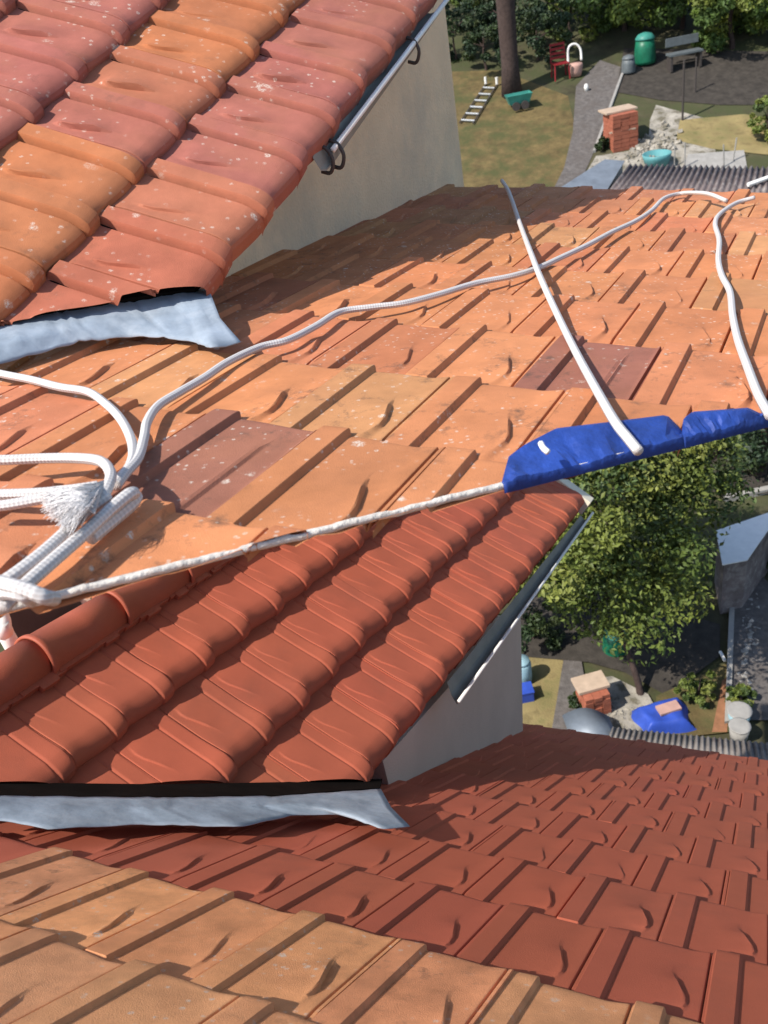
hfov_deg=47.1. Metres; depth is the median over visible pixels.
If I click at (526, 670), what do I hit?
water butt
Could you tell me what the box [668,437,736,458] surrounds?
evergreen
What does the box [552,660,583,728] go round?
path
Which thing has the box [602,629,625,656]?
garden bin
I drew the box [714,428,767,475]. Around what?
evergreen
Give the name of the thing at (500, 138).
lawn
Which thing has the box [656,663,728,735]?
lawn
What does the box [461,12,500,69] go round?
shrub
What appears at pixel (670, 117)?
rubble
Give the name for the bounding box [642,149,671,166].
water tub
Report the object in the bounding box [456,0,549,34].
shrub
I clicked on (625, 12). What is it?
leafy tree
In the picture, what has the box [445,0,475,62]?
shrub
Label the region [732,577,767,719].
gravel walk
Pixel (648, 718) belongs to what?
tarpaulin
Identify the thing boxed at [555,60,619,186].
path
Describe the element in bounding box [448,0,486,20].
shrub
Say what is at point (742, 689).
bush
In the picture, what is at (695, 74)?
pole
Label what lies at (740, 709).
bucket
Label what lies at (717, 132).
straw grass
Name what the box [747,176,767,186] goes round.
pipe
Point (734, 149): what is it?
stake
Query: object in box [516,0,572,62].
shrub
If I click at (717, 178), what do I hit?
shed
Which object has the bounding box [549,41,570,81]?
garden chair
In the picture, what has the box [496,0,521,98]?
pine tree
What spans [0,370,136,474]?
rope
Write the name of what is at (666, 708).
slab
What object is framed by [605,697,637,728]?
rubble
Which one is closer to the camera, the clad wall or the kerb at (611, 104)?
the clad wall
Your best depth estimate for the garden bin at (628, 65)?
26.52 m
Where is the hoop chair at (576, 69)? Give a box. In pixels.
[567,43,582,76]
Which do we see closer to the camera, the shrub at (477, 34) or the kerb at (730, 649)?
the kerb at (730, 649)
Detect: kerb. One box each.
[593,73,623,152]
[723,485,767,501]
[724,607,734,723]
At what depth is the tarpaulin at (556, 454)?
1.44 m
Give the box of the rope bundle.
[0,453,142,613]
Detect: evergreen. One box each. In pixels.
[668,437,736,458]
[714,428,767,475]
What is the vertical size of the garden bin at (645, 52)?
0.854 m
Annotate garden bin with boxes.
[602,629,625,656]
[621,54,635,73]
[634,32,655,65]
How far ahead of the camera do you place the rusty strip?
11.76 m
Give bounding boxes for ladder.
[459,77,497,123]
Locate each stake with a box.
[684,142,685,164]
[733,138,736,160]
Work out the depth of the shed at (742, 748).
11.08 m
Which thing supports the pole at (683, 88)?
on the ground at (610, 44)
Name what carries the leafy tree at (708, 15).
on the soil at (727, 77)
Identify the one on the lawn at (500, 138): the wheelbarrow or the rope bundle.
the wheelbarrow
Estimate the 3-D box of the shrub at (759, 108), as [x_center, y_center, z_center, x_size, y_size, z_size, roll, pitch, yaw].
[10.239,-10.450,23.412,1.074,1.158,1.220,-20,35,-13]
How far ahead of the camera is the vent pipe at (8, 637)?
3.83 m
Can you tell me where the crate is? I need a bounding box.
[522,681,534,703]
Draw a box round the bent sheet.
[562,708,612,734]
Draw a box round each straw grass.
[522,657,562,727]
[676,114,767,154]
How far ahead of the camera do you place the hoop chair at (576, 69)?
26.79 m
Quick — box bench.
[665,33,703,71]
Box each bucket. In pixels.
[727,701,752,720]
[728,717,750,741]
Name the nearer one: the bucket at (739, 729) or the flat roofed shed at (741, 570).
the bucket at (739, 729)
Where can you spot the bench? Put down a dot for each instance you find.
(682, 40)
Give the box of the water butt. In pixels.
[521,654,531,682]
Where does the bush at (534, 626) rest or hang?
on the soil at (697, 648)
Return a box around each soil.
[520,592,719,692]
[618,48,767,104]
[687,427,767,495]
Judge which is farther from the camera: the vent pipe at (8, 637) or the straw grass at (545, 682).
the straw grass at (545, 682)
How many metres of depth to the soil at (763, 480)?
15.91 m
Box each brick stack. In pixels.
[576,688,610,713]
[603,110,637,152]
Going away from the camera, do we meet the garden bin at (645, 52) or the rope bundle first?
the rope bundle
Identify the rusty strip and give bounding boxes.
[712,678,727,731]
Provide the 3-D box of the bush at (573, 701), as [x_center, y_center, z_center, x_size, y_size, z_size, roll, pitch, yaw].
[2.726,2.653,12.250,0.346,0.312,0.349,-11,34,0]
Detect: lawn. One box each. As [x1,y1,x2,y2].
[452,70,573,187]
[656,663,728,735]
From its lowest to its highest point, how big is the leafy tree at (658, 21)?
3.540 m
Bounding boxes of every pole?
[681,60,684,119]
[694,57,696,92]
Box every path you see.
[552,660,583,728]
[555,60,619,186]
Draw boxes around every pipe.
[0,614,17,649]
[719,651,726,661]
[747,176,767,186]
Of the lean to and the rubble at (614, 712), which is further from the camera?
the lean to
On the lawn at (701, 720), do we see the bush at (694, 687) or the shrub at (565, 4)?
the bush at (694, 687)
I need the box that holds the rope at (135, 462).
[113,191,727,490]
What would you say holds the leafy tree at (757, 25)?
on the ground at (610, 44)
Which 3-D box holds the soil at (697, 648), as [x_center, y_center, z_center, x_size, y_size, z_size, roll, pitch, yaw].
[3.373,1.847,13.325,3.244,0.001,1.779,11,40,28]
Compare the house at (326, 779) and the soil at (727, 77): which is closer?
the house at (326, 779)
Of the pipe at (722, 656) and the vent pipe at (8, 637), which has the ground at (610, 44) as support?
the pipe at (722, 656)
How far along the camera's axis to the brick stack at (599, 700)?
11.92 m
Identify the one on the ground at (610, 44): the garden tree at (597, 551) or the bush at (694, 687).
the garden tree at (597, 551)
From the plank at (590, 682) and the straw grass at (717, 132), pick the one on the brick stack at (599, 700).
the plank at (590, 682)
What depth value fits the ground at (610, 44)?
26.63 m
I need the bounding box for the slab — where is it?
[655,700,681,715]
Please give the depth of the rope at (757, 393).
2.01 m
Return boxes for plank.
[571,670,609,695]
[598,104,637,115]
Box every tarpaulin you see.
[502,415,683,492]
[631,697,696,733]
[682,408,767,447]
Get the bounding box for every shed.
[609,726,767,759]
[610,163,767,192]
[714,513,767,613]
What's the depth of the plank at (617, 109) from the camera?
23.96 m
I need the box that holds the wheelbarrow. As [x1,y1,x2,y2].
[504,90,532,110]
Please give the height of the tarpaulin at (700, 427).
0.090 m
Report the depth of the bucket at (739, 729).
11.28 m
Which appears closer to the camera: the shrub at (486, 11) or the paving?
the paving
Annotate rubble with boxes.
[588,105,714,171]
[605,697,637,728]
[736,593,760,689]
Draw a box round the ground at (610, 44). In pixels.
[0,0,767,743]
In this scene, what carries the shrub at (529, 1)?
on the ground at (610, 44)
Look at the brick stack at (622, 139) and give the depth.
23.94 m
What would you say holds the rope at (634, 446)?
on the house at (190, 190)
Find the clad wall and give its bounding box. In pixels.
[9,601,81,637]
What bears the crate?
on the straw grass at (545, 682)
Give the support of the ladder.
on the lawn at (500, 138)
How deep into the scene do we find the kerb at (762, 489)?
15.50 m
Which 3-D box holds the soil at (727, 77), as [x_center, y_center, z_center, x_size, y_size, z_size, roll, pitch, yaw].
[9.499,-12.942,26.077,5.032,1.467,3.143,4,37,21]
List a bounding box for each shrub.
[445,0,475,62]
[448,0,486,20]
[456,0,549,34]
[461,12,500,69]
[515,0,572,21]
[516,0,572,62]
[524,0,619,42]
[594,136,609,150]
[746,95,767,141]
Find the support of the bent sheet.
on the shed at (742, 748)
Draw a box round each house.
[0,0,767,617]
[0,479,767,1023]
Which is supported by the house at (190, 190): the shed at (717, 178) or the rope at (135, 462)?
the rope at (135, 462)
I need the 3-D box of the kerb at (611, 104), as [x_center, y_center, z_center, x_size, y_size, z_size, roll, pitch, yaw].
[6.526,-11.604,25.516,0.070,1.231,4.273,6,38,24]
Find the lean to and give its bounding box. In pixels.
[562,159,624,188]
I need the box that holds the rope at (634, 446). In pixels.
[500,179,642,455]
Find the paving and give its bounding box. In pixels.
[685,150,746,168]
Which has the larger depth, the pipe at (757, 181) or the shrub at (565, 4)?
the shrub at (565, 4)
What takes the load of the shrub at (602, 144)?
on the ground at (610, 44)
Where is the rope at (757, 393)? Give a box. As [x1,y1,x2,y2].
[713,196,767,419]
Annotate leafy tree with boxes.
[567,0,666,33]
[642,0,715,28]
[664,0,767,53]
[719,0,767,44]
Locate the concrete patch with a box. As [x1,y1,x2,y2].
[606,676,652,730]
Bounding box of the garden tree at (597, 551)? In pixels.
[513,434,761,695]
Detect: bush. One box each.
[498,597,565,653]
[567,691,581,708]
[673,668,716,708]
[724,682,756,707]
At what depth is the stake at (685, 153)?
23.11 m
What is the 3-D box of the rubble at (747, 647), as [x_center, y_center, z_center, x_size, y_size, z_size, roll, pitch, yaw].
[5.280,1.896,12.749,0.340,0.131,2.201,4,37,21]

